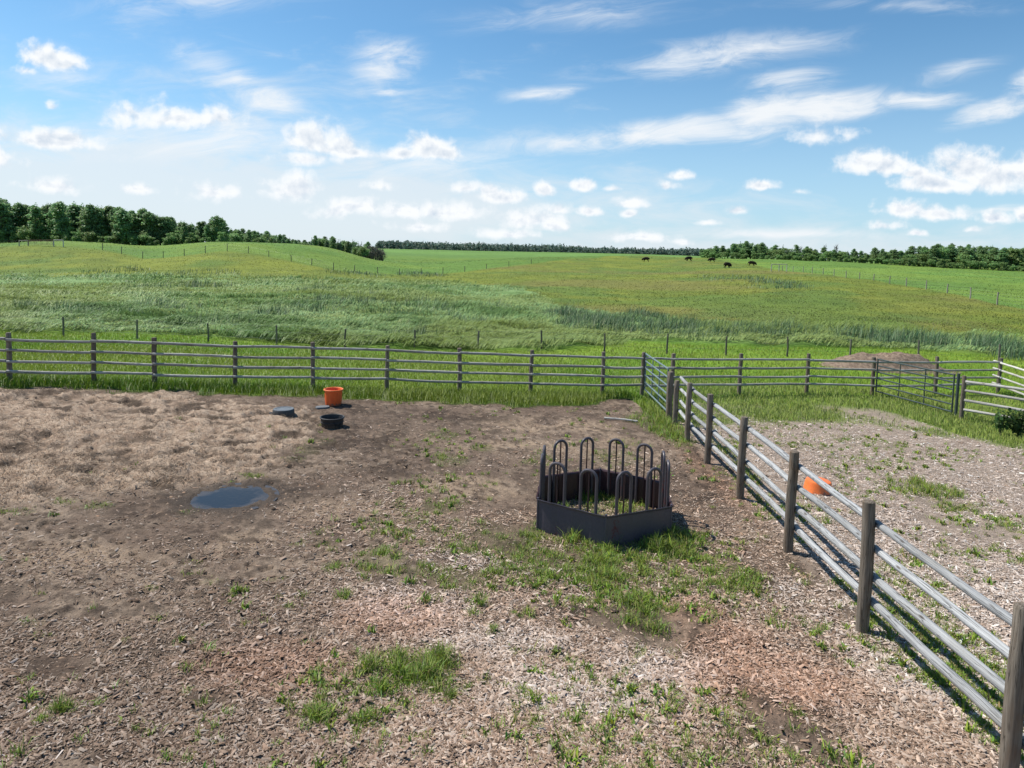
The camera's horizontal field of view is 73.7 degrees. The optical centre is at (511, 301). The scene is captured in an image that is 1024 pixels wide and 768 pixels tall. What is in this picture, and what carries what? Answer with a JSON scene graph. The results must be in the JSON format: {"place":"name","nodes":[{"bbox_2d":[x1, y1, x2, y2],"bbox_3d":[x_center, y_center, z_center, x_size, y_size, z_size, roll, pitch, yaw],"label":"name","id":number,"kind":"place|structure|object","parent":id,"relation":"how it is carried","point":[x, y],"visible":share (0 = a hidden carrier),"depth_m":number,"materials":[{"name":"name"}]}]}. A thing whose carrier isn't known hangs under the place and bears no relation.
{"place":"outdoors","nodes":[
{"label":"outdoors","id":0,"kind":"place"},
{"bbox_2d":[0,241,1023,767],"bbox_3d":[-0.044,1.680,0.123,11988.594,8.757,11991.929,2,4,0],"label":"ground","id":1,"kind":"structure","parent":0,"point":[522,493],"depth_m":13.29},
{"bbox_2d":[0,230,7,242],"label":"leafy shrub","id":2,"kind":"object","parent":1,"relation":"on","point":[3,239],"visible":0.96,"depth_m":196.24,"materials":[{"name":"green plant"}]},
{"bbox_2d":[0,198,15,237],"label":"aspen tree","id":3,"kind":"object","parent":1,"relation":"on","point":[6,227],"visible":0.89,"depth_m":198.18,"materials":[{"name":"green plant"}]},
{"bbox_2d":[8,207,21,229],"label":"aspen tree","id":4,"kind":"object","parent":1,"relation":"on","point":[14,217],"visible":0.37,"depth_m":203.07,"materials":[{"name":"green plant"}]},
{"bbox_2d":[9,231,20,242],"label":"leafy shrub","id":5,"kind":"object","parent":1,"relation":"on","point":[13,237],"visible":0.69,"depth_m":195.85,"materials":[{"name":"green plant"}]},
{"bbox_2d":[13,202,30,226],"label":"aspen tree","id":6,"kind":"object","parent":1,"relation":"on","point":[20,208],"visible":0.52,"depth_m":204.99,"materials":[{"name":"green plant"}]},
{"bbox_2d":[15,225,32,241],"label":"leafy shrub","id":7,"kind":"object","parent":1,"relation":"on","point":[24,232],"visible":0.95,"depth_m":194.71,"materials":[{"name":"green plant"}]},
{"bbox_2d":[19,206,32,240],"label":"aspen tree","id":8,"kind":"object","parent":1,"relation":"on","point":[27,211],"visible":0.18,"depth_m":205.15,"materials":[{"name":"green plant"}]},
{"bbox_2d":[28,229,40,240],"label":"leafy shrub","id":9,"kind":"object","parent":1,"relation":"on","point":[37,231],"visible":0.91,"depth_m":197.89,"materials":[{"name":"green plant"}]},
{"bbox_2d":[28,227,42,240],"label":"leafy shrub","id":10,"kind":"object","parent":1,"relation":"on","point":[33,229],"visible":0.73,"depth_m":197.67,"materials":[{"name":"green plant"}]},
{"bbox_2d":[26,202,46,233],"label":"aspen tree","id":11,"kind":"object","parent":1,"relation":"on","point":[33,216],"visible":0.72,"depth_m":200.37,"materials":[{"name":"green plant"}]},
{"bbox_2d":[40,232,51,240],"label":"leafy shrub","id":12,"kind":"object","parent":1,"relation":"on","point":[48,234],"visible":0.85,"depth_m":199.32,"materials":[{"name":"green plant"}]},
{"bbox_2d":[44,202,68,235],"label":"aspen tree","id":13,"kind":"object","parent":1,"relation":"on","point":[50,225],"visible":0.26,"depth_m":201.39,"materials":[{"name":"green plant"}]},
{"bbox_2d":[48,201,72,234],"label":"aspen tree","id":14,"kind":"object","parent":1,"relation":"on","point":[62,220],"visible":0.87,"depth_m":198.57,"materials":[{"name":"green plant"}]},
{"bbox_2d":[58,226,81,239],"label":"leafy shrub","id":15,"kind":"object","parent":1,"relation":"on","point":[68,231],"visible":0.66,"depth_m":197.82,"materials":[{"name":"green plant"}]},
{"bbox_2d":[65,201,79,231],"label":"aspen tree","id":16,"kind":"object","parent":1,"relation":"on","point":[69,213],"visible":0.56,"depth_m":206.53,"materials":[{"name":"green plant"}]},
{"bbox_2d":[69,207,81,229],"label":"aspen tree","id":17,"kind":"object","parent":1,"relation":"on","point":[76,219],"visible":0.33,"depth_m":206.74,"materials":[{"name":"green plant"}]},
{"bbox_2d":[71,231,83,241],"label":"leafy shrub","id":18,"kind":"object","parent":1,"relation":"on","point":[76,237],"visible":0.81,"depth_m":195.53,"materials":[{"name":"green plant"}]},
{"bbox_2d":[75,208,89,236],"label":"aspen tree","id":19,"kind":"object","parent":1,"relation":"on","point":[80,218],"visible":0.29,"depth_m":201.26,"materials":[{"name":"green plant"}]},
{"bbox_2d":[79,203,99,241],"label":"aspen tree","id":20,"kind":"object","parent":1,"relation":"on","point":[88,212],"visible":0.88,"depth_m":199.88,"materials":[{"name":"green plant"}]},
{"bbox_2d":[82,229,101,241],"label":"leafy shrub","id":21,"kind":"object","parent":1,"relation":"on","point":[91,233],"visible":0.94,"depth_m":197.69,"materials":[{"name":"green plant"}]},
{"bbox_2d":[90,205,107,238],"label":"aspen tree","id":22,"kind":"object","parent":1,"relation":"on","point":[101,225],"visible":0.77,"depth_m":201.79,"materials":[{"name":"green plant"}]},
{"bbox_2d":[102,206,113,233],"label":"aspen tree","id":23,"kind":"object","parent":1,"relation":"on","point":[107,209],"visible":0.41,"depth_m":206.17,"materials":[{"name":"green plant"}]},
{"bbox_2d":[105,210,115,234],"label":"aspen tree","id":24,"kind":"object","parent":1,"relation":"on","point":[109,227],"visible":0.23,"depth_m":204.98,"materials":[{"name":"green plant"}]},
{"bbox_2d":[107,234,119,243],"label":"leafy shrub","id":25,"kind":"object","parent":1,"relation":"on","point":[112,237],"visible":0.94,"depth_m":196.28,"materials":[{"name":"green plant"}]},
{"bbox_2d":[108,206,126,234],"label":"aspen tree","id":26,"kind":"object","parent":1,"relation":"on","point":[113,222],"visible":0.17,"depth_m":199.66,"materials":[{"name":"green plant"}]},
{"bbox_2d":[113,208,135,243],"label":"aspen tree","id":27,"kind":"object","parent":1,"relation":"on","point":[122,216],"visible":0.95,"depth_m":197.46,"materials":[{"name":"green plant"}]},
{"bbox_2d":[127,235,139,243],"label":"leafy shrub","id":28,"kind":"object","parent":1,"relation":"on","point":[130,240],"visible":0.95,"depth_m":196.00,"materials":[{"name":"green plant"}]},
{"bbox_2d":[127,213,141,234],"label":"aspen tree","id":29,"kind":"object","parent":1,"relation":"on","point":[135,214],"visible":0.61,"depth_m":200.41,"materials":[{"name":"green plant"}]},
{"bbox_2d":[131,207,146,232],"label":"aspen tree","id":30,"kind":"object","parent":1,"relation":"on","point":[140,219],"visible":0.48,"depth_m":200.29,"materials":[{"name":"green plant"}]},
{"bbox_2d":[137,232,150,245],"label":"leafy shrub","id":31,"kind":"object","parent":1,"relation":"on","point":[142,238],"visible":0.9,"depth_m":196.01,"materials":[{"name":"green plant"}]},
{"bbox_2d":[141,212,156,237],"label":"aspen tree","id":32,"kind":"object","parent":1,"relation":"on","point":[148,222],"visible":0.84,"depth_m":198.89,"materials":[{"name":"green plant"}]},
{"bbox_2d":[146,237,155,245],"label":"leafy shrub","id":33,"kind":"object","parent":1,"relation":"on","point":[150,240],"visible":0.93,"depth_m":195.47,"materials":[{"name":"green plant"}]},
{"bbox_2d":[151,216,167,245],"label":"aspen tree","id":34,"kind":"object","parent":1,"relation":"on","point":[159,222],"visible":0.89,"depth_m":199.81,"materials":[{"name":"green plant"}]},
{"bbox_2d":[161,217,175,236],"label":"aspen tree","id":35,"kind":"object","parent":1,"relation":"on","point":[169,226],"visible":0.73,"depth_m":201.75,"materials":[{"name":"green plant"}]},
{"bbox_2d":[162,233,176,244],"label":"leafy shrub","id":36,"kind":"object","parent":1,"relation":"on","point":[171,237],"visible":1,"depth_m":195.45,"materials":[{"name":"green plant"}]},
{"bbox_2d":[0,386,342,504],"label":"bedding straw","id":37,"kind":"object","parent":1,"relation":"on","point":[83,451],"visible":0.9,"depth_m":13.50,"materials":[{"name":"beige plant"}]},
{"bbox_2d":[179,222,188,243],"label":"aspen tree","id":38,"kind":"object","parent":1,"relation":"on","point":[184,225],"visible":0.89,"depth_m":198.56,"materials":[{"name":"green plant"}]},
{"bbox_2d":[188,233,198,242],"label":"leafy shrub","id":39,"kind":"object","parent":1,"relation":"on","point":[194,237],"visible":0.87,"depth_m":198.01,"materials":[{"name":"green plant"}]},
{"bbox_2d":[195,221,203,235],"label":"aspen tree","id":40,"kind":"object","parent":1,"relation":"on","point":[198,224],"visible":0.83,"depth_m":200.99,"materials":[{"name":"green plant"}]},
{"bbox_2d":[196,221,206,237],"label":"aspen tree","id":41,"kind":"object","parent":1,"relation":"on","point":[204,223],"visible":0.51,"depth_m":201.05,"materials":[{"name":"green plant"}]},
{"bbox_2d":[202,224,211,240],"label":"aspen tree","id":42,"kind":"object","parent":1,"relation":"on","point":[206,229],"visible":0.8,"depth_m":199.01,"materials":[{"name":"green plant"}]},
{"bbox_2d":[207,215,223,239],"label":"aspen tree","id":43,"kind":"object","parent":1,"relation":"on","point":[214,230],"visible":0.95,"depth_m":199.49,"materials":[{"name":"green plant"}]},
{"bbox_2d":[215,232,224,241],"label":"leafy shrub","id":44,"kind":"object","parent":1,"relation":"on","point":[221,238],"visible":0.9,"depth_m":195.68,"materials":[{"name":"green plant"}]},
{"bbox_2d":[222,222,230,241],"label":"aspen tree","id":45,"kind":"object","parent":1,"relation":"on","point":[227,229],"visible":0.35,"depth_m":209.13,"materials":[{"name":"green plant"}]},
{"bbox_2d":[190,483,278,508],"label":"puddle water","id":46,"kind":"structure","parent":1,"relation":"on","point":[229,496],"depth_m":11.26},
{"bbox_2d":[228,233,245,241],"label":"leafy shrub","id":47,"kind":"object","parent":1,"relation":"on","point":[235,237],"visible":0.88,"depth_m":303.07,"materials":[{"name":"green plant"}]},
{"bbox_2d":[244,229,251,241],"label":"aspen tree","id":48,"kind":"object","parent":1,"relation":"on","point":[248,237],"visible":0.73,"depth_m":303.19,"materials":[{"name":"green plant"}]},
{"bbox_2d":[253,236,268,242],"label":"leafy shrub","id":49,"kind":"object","parent":1,"relation":"on","point":[262,239],"visible":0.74,"depth_m":300.61,"materials":[{"name":"green plant"}]},
{"bbox_2d":[6,240,531,274],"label":"wire fence","id":50,"kind":"object","parent":1,"relation":"on","point":[254,252],"visible":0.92,"depth_m":142.32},
{"bbox_2d":[269,406,295,417],"bbox_3d":[-5.780,2.813,17.277,0.584,0.214,0.584,4,5,35],"label":"feed tub","id":51,"kind":"object","parent":1,"relation":"on","point":[288,411],"visible":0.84,"depth_m":17.13,"materials":[{"name":"grey plastic"}]},
{"bbox_2d":[0,332,645,395],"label":"pole fence","id":52,"kind":"object","parent":1,"relation":"on","point":[9,361],"visible":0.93,"depth_m":20.96,"materials":[{"name":"wood"}]},
{"bbox_2d":[644,353,668,410],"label":"tube gate","id":53,"kind":"structure","parent":52,"relation":"attached to","point":[658,386],"depth_m":21.21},
{"bbox_2d":[320,414,344,428],"bbox_3d":[-4.321,2.900,16.410,0.586,0.274,0.586,2,4,0],"label":"feed tub","id":54,"kind":"object","parent":1,"relation":"on","point":[331,421],"visible":1,"depth_m":16.23,"materials":[{"name":"black rubber"}]},
{"bbox_2d":[329,237,336,248],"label":"aspen tree","id":55,"kind":"object","parent":1,"relation":"on","point":[332,241],"visible":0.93,"depth_m":211.63,"materials":[{"name":"green plant"}]},
{"bbox_2d":[323,387,343,406],"bbox_3d":[-4.944,2.644,18.914,0.544,0.462,0.544,2,4,0],"label":"feed tub","id":56,"kind":"object","parent":1,"relation":"on","point":[333,396],"visible":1,"depth_m":18.73,"materials":[{"name":"orange plastic"}]},
{"bbox_2d":[344,241,350,252],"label":"aspen tree","id":57,"kind":"object","parent":1,"relation":"on","point":[347,244],"visible":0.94,"depth_m":215.42,"materials":[{"name":"green plant"}]},
{"bbox_2d":[356,246,366,256],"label":"leafy shrub","id":58,"kind":"object","parent":1,"relation":"on","point":[362,248],"visible":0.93,"depth_m":214.75,"materials":[{"name":"green plant"}]},
{"bbox_2d":[366,245,377,258],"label":"bare shrub","id":59,"kind":"object","parent":1,"relation":"on","point":[371,253],"visible":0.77,"depth_m":219.38,"materials":[{"name":"plant"}]},
{"bbox_2d":[8,316,1000,363],"bbox_3d":[-1.101,2.143,36.253,54.284,1.419,0.602,2,4,0],"label":"wire fence","id":60,"kind":"object","parent":1,"relation":"on","point":[414,336],"visible":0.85,"depth_m":36.28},
{"bbox_2d":[0,387,1012,767],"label":"mud clods","id":61,"kind":"object","parent":1,"relation":"on","point":[386,529],"visible":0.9,"depth_m":10.62,"materials":[{"name":"brown soil"}]},
{"bbox_2d":[0,387,1023,767],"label":"wood chips","id":62,"kind":"object","parent":1,"relation":"on","point":[948,743],"visible":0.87,"depth_m":6.86,"materials":[{"name":"wood"}]},
{"bbox_2d":[0,391,1023,767],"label":"yard grass","id":63,"kind":"structure","parent":1,"relation":"on","point":[600,561],"depth_m":8.27,"materials":[{"name":"plant"}]},
{"bbox_2d":[0,317,1023,448],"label":"pasture grass","id":64,"kind":"structure","parent":1,"relation":"on","point":[473,394],"depth_m":24.36,"materials":[{"name":"plant"}]},
{"bbox_2d":[0,271,1023,353],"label":"marsh grass","id":65,"kind":"structure","parent":1,"relation":"on","point":[503,318],"depth_m":48.63,"materials":[{"name":"plant"}]},
{"bbox_2d":[0,240,1023,335],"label":"hill grass","id":66,"kind":"structure","parent":1,"relation":"on","point":[891,317],"depth_m":93.59,"materials":[{"name":"plant"}]},
{"bbox_2d":[1,264,1023,360],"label":"cattails","id":67,"kind":"object","parent":1,"relation":"on","point":[606,319],"visible":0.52,"depth_m":48.30,"materials":[{"name":"plant"}]},
{"bbox_2d":[372,240,711,255],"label":"wood","id":68,"kind":"object","parent":1,"relation":"on","point":[445,245],"visible":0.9,"depth_m":935.46,"materials":[{"name":"green plant"}]},
{"bbox_2d":[536,437,673,547],"bbox_3d":[1.488,3.010,11.095,2.236,1.239,2.435,2,4,0],"label":"hay feeder","id":69,"kind":"object","parent":1,"relation":"on","point":[553,518],"visible":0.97,"depth_m":10.41,"materials":[{"name":"black metal"}]},
{"bbox_2d":[604,417,637,421],"bbox_3d":[3.018,3.271,18.930,0.922,0.067,0.063,4,5,12],"label":"loose pole","id":70,"kind":"object","parent":1,"relation":"on","point":[612,418],"visible":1,"depth_m":18.92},
{"bbox_2d":[666,371,673,418],"bbox_3d":[4.465,2.802,19.372,0.183,1.646,0.189,2,4,0],"label":"gate post","id":71,"kind":"object","parent":1,"relation":"on","point":[669,391],"visible":0.73,"depth_m":19.29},
{"bbox_2d":[741,241,752,256],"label":"aspen tree","id":72,"kind":"object","parent":1,"relation":"on","point":[746,245],"visible":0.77,"depth_m":332.72,"materials":[{"name":"green plant"}]},
{"bbox_2d":[757,242,765,256],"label":"aspen tree","id":73,"kind":"object","parent":1,"relation":"on","point":[761,246],"visible":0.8,"depth_m":325.17,"materials":[{"name":"green plant"}]},
{"bbox_2d":[769,250,783,259],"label":"leafy shrub","id":74,"kind":"object","parent":1,"relation":"on","point":[778,252],"visible":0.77,"depth_m":321.50,"materials":[{"name":"green plant"}]},
{"bbox_2d":[803,477,831,495],"bbox_3d":[5.966,3.602,13.321,0.530,0.255,0.518,4,6,0],"label":"feed tub","id":75,"kind":"object","parent":1,"relation":"on","point":[811,486],"visible":0.55,"depth_m":13.15,"materials":[{"name":"orange plastic"}]},
{"bbox_2d":[644,353,1003,394],"bbox_3d":[12.266,2.901,25.762,16.449,2.204,0.533,0,4,-17],"label":"pole fence","id":76,"kind":"object","parent":1,"relation":"on","point":[740,368],"visible":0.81,"depth_m":25.48,"materials":[{"name":"wood"}]},
{"bbox_2d":[875,358,954,412],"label":"tube gate","id":77,"kind":"structure","parent":76,"relation":"attached to","point":[924,382],"depth_m":23.82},
{"bbox_2d":[672,376,1023,767],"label":"pole fence","id":78,"kind":"object","parent":1,"relation":"on","point":[1009,720],"visible":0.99,"depth_m":7.73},
{"bbox_2d":[870,247,880,257],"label":"aspen tree","id":79,"kind":"object","parent":1,"relation":"on","point":[876,251],"visible":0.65,"depth_m":293.03,"materials":[{"name":"green plant"}]},
{"bbox_2d":[818,352,961,374],"bbox_3d":[18.038,2.859,33.258,7.407,0.834,3.843,2,4,0],"label":"dirt heap","id":80,"kind":"object","parent":1,"relation":"on","point":[896,356],"visible":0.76,"depth_m":32.57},
{"bbox_2d":[891,248,899,259],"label":"aspen tree","id":81,"kind":"object","parent":1,"relation":"on","point":[895,253],"visible":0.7,"depth_m":279.12,"materials":[{"name":"green plant"}]},
{"bbox_2d":[782,265,1021,305],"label":"wire fence","id":82,"kind":"object","parent":1,"relation":"on","point":[971,290],"visible":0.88,"depth_m":109.18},
{"bbox_2d":[904,258,915,265],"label":"leafy shrub","id":83,"kind":"object","parent":1,"relation":"on","point":[908,261],"visible":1,"depth_m":270.39,"materials":[{"name":"green plant"}]},
{"bbox_2d":[905,246,916,254],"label":"aspen tree","id":84,"kind":"object","parent":1,"relation":"on","point":[912,249],"visible":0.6,"depth_m":292.38,"materials":[{"name":"green plant"}]},
{"bbox_2d":[914,253,926,265],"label":"leafy shrub","id":85,"kind":"object","parent":1,"relation":"on","point":[921,257],"visible":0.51,"depth_m":276.86,"materials":[{"name":"green plant"}]},
{"bbox_2d":[919,245,928,261],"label":"aspen tree","id":86,"kind":"object","parent":1,"relation":"on","point":[922,251],"visible":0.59,"depth_m":279.12,"materials":[{"name":"green plant"}]},
{"bbox_2d":[925,245,941,266],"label":"aspen tree","id":87,"kind":"object","parent":1,"relation":"on","point":[933,252],"visible":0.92,"depth_m":273.57,"materials":[{"name":"green plant"}]},
{"bbox_2d":[924,248,950,266],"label":"leafy shrub","id":88,"kind":"object","parent":1,"relation":"on","point":[944,256],"visible":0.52,"depth_m":274.12,"materials":[{"name":"green plant"}]},
{"bbox_2d":[936,259,946,267],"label":"leafy shrub","id":89,"kind":"object","parent":1,"relation":"on","point":[940,264],"visible":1,"depth_m":266.63,"materials":[{"name":"green plant"}]},
{"bbox_2d":[945,245,957,262],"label":"aspen tree","id":90,"kind":"object","parent":1,"relation":"on","point":[951,251],"visible":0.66,"depth_m":276.30,"materials":[{"name":"green plant"}]},
{"bbox_2d":[954,373,959,414],"bbox_3d":[14.451,3.113,22.173,0.090,1.560,0.090,2,4,0],"label":"gate post","id":91,"kind":"object","parent":1,"relation":"on","point":[957,394],"visible":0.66,"depth_m":22.14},
{"bbox_2d":[954,253,973,263],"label":"leafy shrub","id":92,"kind":"object","parent":1,"relation":"on","point":[965,256],"visible":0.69,"depth_m":271.33,"materials":[{"name":"green plant"}]},
{"bbox_2d":[960,247,973,267],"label":"aspen tree","id":93,"kind":"object","parent":1,"relation":"on","point":[967,251],"visible":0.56,"depth_m":272.38,"materials":[{"name":"green plant"}]},
{"bbox_2d":[965,260,978,267],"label":"leafy shrub","id":94,"kind":"object","parent":1,"relation":"on","point":[969,264],"visible":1,"depth_m":264.39,"materials":[{"name":"green plant"}]},
{"bbox_2d":[971,253,990,263],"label":"leafy shrub","id":95,"kind":"object","parent":1,"relation":"on","point":[977,257],"visible":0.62,"depth_m":271.25,"materials":[{"name":"green plant"}]},
{"bbox_2d":[976,245,987,268],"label":"aspen tree","id":96,"kind":"object","parent":1,"relation":"on","point":[980,250],"visible":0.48,"depth_m":275.41,"materials":[{"name":"green plant"}]},
{"bbox_2d":[959,375,1023,419],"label":"pole fence","id":97,"kind":"object","parent":1,"relation":"on","point":[964,390],"visible":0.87,"depth_m":21.19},
{"bbox_2d":[989,247,999,269],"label":"aspen tree","id":98,"kind":"object","parent":1,"relation":"on","point":[994,251],"visible":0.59,"depth_m":270.94,"materials":[{"name":"green plant"}]},
{"bbox_2d":[994,248,1010,265],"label":"aspen tree","id":99,"kind":"object","parent":1,"relation":"on","point":[1002,255],"visible":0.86,"depth_m":265.45,"materials":[{"name":"green plant"}]},
{"bbox_2d":[993,408,1016,433],"bbox_3d":[14.065,3.481,19.516,0.526,0.857,0.520,-3,6,-44],"label":"leafy weed","id":100,"kind":"object","parent":1,"relation":"on","point":[999,423],"visible":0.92,"depth_m":19.52,"materials":[{"name":"green plant"}]},
{"bbox_2d":[991,360,1023,395],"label":"pole fence","id":101,"kind":"object","parent":1,"relation":"on","point":[1014,382],"visible":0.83,"depth_m":26.77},
{"bbox_2d":[1003,409,1023,435],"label":"leafy weed","id":102,"kind":"object","parent":1,"relation":"on","point":[1016,425],"visible":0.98,"depth_m":19.50,"materials":[{"name":"green plant"}]},
{"bbox_2d":[1005,248,1023,268],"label":"leafy shrub","id":103,"kind":"object","parent":1,"relation":"on","point":[1011,257],"visible":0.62,"depth_m":266.15,"materials":[{"name":"green plant"}]},
{"bbox_2d":[1007,248,1023,267],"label":"leafy shrub","id":104,"kind":"object","parent":1,"relation":"on","point":[1011,250],"visible":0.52,"depth_m":266.84,"materials":[{"name":"green plant"}]},
{"bbox_2d":[1013,251,1023,269],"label":"aspen tree","id":105,"kind":"object","parent":1,"relation":"on","point":[1018,256],"visible":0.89,"depth_m":265.86,"materials":[{"name":"green plant"}]},
{"bbox_2d":[0,0,1023,255],"label":"sky","id":106,"kind":"structure","parent":0,"point":[861,125],"materials":[{"name":"blue"}]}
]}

